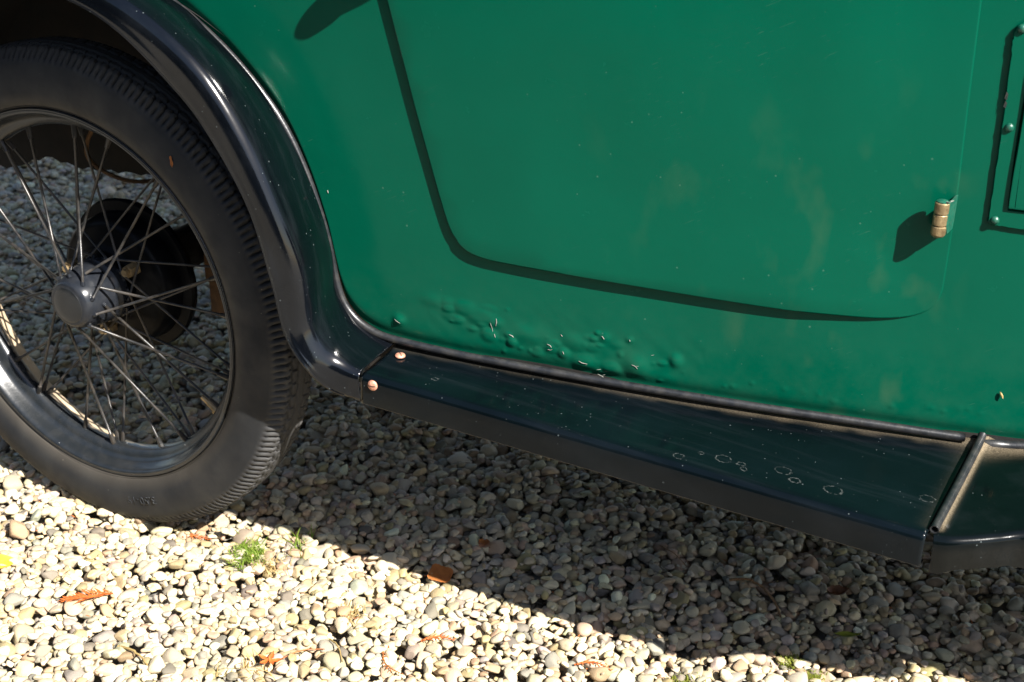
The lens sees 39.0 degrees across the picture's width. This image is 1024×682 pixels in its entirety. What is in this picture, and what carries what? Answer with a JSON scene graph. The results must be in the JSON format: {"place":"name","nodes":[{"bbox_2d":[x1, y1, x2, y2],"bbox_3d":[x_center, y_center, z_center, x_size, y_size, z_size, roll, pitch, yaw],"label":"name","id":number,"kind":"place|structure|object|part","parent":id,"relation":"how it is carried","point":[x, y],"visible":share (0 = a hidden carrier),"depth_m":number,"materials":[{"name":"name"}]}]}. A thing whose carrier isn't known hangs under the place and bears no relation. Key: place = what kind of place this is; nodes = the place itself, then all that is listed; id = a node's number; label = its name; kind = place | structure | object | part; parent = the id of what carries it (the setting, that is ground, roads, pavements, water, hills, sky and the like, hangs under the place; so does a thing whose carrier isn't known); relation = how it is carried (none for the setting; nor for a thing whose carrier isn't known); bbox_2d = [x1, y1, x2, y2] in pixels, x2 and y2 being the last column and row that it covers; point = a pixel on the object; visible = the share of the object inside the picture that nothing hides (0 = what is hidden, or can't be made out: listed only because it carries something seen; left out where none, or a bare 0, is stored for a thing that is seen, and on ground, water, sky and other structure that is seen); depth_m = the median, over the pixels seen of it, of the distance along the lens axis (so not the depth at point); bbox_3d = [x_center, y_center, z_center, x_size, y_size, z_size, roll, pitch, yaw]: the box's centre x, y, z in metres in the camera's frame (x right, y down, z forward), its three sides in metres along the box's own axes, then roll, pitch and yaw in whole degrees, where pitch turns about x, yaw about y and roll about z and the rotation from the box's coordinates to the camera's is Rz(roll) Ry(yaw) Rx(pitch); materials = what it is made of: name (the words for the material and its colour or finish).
{"place":"outdoors","nodes":[
{"label":"outdoors","id":0,"kind":"place"},
{"bbox_2d":[0,157,1023,681],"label":"ground","id":1,"kind":"structure","parent":0,"point":[514,601],"depth_m":1.91,"materials":[{"name":"beige gravel"}]},
{"bbox_2d":[0,554,12,567],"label":"fallen leaf","id":2,"kind":"object","parent":1,"relation":"on","point":[4,559],"visible":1,"depth_m":1.89,"materials":[{"name":"yellow plant"}]},
{"bbox_2d":[59,588,112,603],"bbox_3d":[-0.539,0.322,1.826,0.068,0.010,0.032,-8,19,-6],"label":"conifer sprig","id":3,"kind":"object","parent":1,"relation":"on","point":[80,595],"visible":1,"depth_m":1.83,"materials":[{"name":"orange plant"}]},
{"bbox_2d":[117,645,147,665],"bbox_3d":[-0.450,0.374,1.723,0.063,0.008,0.009,20,32,33],"label":"twig","id":4,"kind":"object","parent":1,"relation":"on","point":[135,652],"visible":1,"depth_m":1.73,"materials":[{"name":"beige wood"}]},
{"bbox_2d":[182,533,211,539],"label":"conifer sprig","id":5,"kind":"object","parent":1,"relation":"on","point":[198,536],"visible":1,"depth_m":1.96,"materials":[{"name":"orange plant"}]},
{"bbox_2d":[219,531,275,570],"bbox_3d":[-0.346,0.279,1.917,0.080,0.014,0.087,6,27,9],"label":"grass tuft","id":6,"kind":"object","parent":1,"relation":"on","point":[250,551],"visible":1,"depth_m":1.91,"materials":[{"name":"green plant"}]},
{"bbox_2d":[213,648,286,681],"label":"grass tuft","id":7,"kind":"object","parent":1,"relation":"on","point":[248,663],"visible":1,"depth_m":1.72,"materials":[{"name":"beige plant"}]},
{"bbox_2d":[237,549,296,577],"bbox_3d":[-0.319,0.292,1.908,0.081,0.012,0.061,15,29,25],"label":"grass tuft","id":8,"kind":"object","parent":1,"relation":"on","point":[270,566],"visible":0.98,"depth_m":1.90,"materials":[{"name":"beige plant"}]},
{"bbox_2d":[259,650,282,663],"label":"fallen leaf","id":9,"kind":"object","parent":1,"relation":"on","point":[270,659],"visible":1,"depth_m":1.73,"materials":[{"name":"orange plant"}]},
{"bbox_2d":[273,523,315,557],"bbox_3d":[-0.284,0.269,1.938,0.072,0.023,0.060,-14,30,-29],"label":"grass tuft","id":10,"kind":"object","parent":1,"relation":"on","point":[299,543],"visible":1,"depth_m":1.95,"materials":[{"name":"green plant"}]},
{"bbox_2d":[281,648,324,659],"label":"twig","id":11,"kind":"object","parent":1,"relation":"on","point":[303,650],"visible":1,"depth_m":1.74,"materials":[{"name":"brown wood"}]},
{"bbox_2d":[328,638,342,661],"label":"twig","id":12,"kind":"object","parent":1,"relation":"on","point":[338,648],"visible":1,"depth_m":1.75,"materials":[{"name":"beige wood"}]},
{"bbox_2d":[332,597,367,628],"bbox_3d":[-0.197,0.340,1.805,0.057,0.011,0.054,15,29,25],"label":"grass tuft","id":13,"kind":"object","parent":1,"relation":"on","point":[353,611],"visible":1,"depth_m":1.81,"materials":[{"name":"beige plant"}]},
{"bbox_2d":[382,651,402,673],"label":"conifer sprig","id":14,"kind":"object","parent":1,"relation":"on","point":[383,656],"visible":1,"depth_m":1.73,"materials":[{"name":"orange plant"}]},
{"bbox_2d":[421,634,455,641],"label":"conifer sprig","id":15,"kind":"object","parent":1,"relation":"on","point":[430,637],"visible":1,"depth_m":1.76,"materials":[{"name":"orange plant"}]},
{"bbox_2d":[427,563,452,582],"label":"fallen leaf","id":16,"kind":"object","parent":1,"relation":"on","point":[444,574],"visible":1,"depth_m":1.89,"materials":[{"name":"brown plant"}]},
{"bbox_2d":[478,539,489,547],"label":"fallen leaf","id":17,"kind":"object","parent":1,"relation":"on","point":[483,543],"visible":1,"depth_m":1.95,"materials":[{"name":"brown plant"}]},
{"bbox_2d":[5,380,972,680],"bbox_3d":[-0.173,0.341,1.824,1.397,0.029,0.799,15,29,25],"label":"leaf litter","id":18,"kind":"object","parent":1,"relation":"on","point":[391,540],"visible":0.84,"depth_m":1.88,"materials":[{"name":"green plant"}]},
{"bbox_2d":[0,0,1023,573],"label":"vintage car","id":19,"kind":"object","parent":1,"relation":"on","point":[762,260],"visible":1,"depth_m":1.59,"materials":[{"name":"green paint"}]},
{"bbox_3d":[0.120,-0.313,1.485,0.668,0.571,0.205,15,29,25],"label":"door","id":20,"kind":"part","parent":19,"relation":"part of","materials":[{"name":"green paint"}]},
{"bbox_2d":[574,660,612,670],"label":"conifer sprig","id":21,"kind":"object","parent":1,"relation":"on","point":[588,661],"visible":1,"depth_m":1.73,"materials":[{"name":"orange plant"}]},
{"bbox_2d":[660,545,687,567],"bbox_3d":[0.217,0.287,1.940,0.004,0.005,0.060,-15,30,-29],"label":"twig","id":22,"kind":"object","parent":1,"relation":"on","point":[674,553],"visible":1,"depth_m":1.94,"materials":[{"name":"wood"}]},
{"bbox_2d":[666,671,705,681],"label":"moss clump","id":23,"kind":"object","parent":1,"relation":"on","point":[687,679],"visible":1,"depth_m":1.72,"materials":[{"name":"green plant"}]},
{"bbox_2d":[729,578,780,616],"bbox_3d":[0.318,0.324,1.860,0.020,0.014,0.094,-17,32,-33],"label":"twig","id":24,"kind":"object","parent":1,"relation":"on","point":[758,584],"visible":1,"depth_m":1.87,"materials":[{"name":"wood"}]},
{"bbox_2d":[770,651,803,668],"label":"moss clump","id":25,"kind":"object","parent":1,"relation":"on","point":[790,660],"visible":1,"depth_m":1.75,"materials":[{"name":"green plant"}]},
{"bbox_2d":[804,669,827,681],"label":"moss clump","id":26,"kind":"object","parent":1,"relation":"on","point":[810,676],"visible":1,"depth_m":1.73,"materials":[{"name":"green plant"}]},
{"bbox_2d":[827,585,848,594],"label":"fallen leaf","id":27,"kind":"object","parent":1,"relation":"on","point":[836,589],"visible":1,"depth_m":1.87,"materials":[{"name":"brown plant"}]},
{"bbox_2d":[834,631,860,636],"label":"fallen leaf","id":28,"kind":"object","parent":1,"relation":"on","point":[846,634],"visible":1,"depth_m":1.79,"materials":[{"name":"green plant"}]}
]}

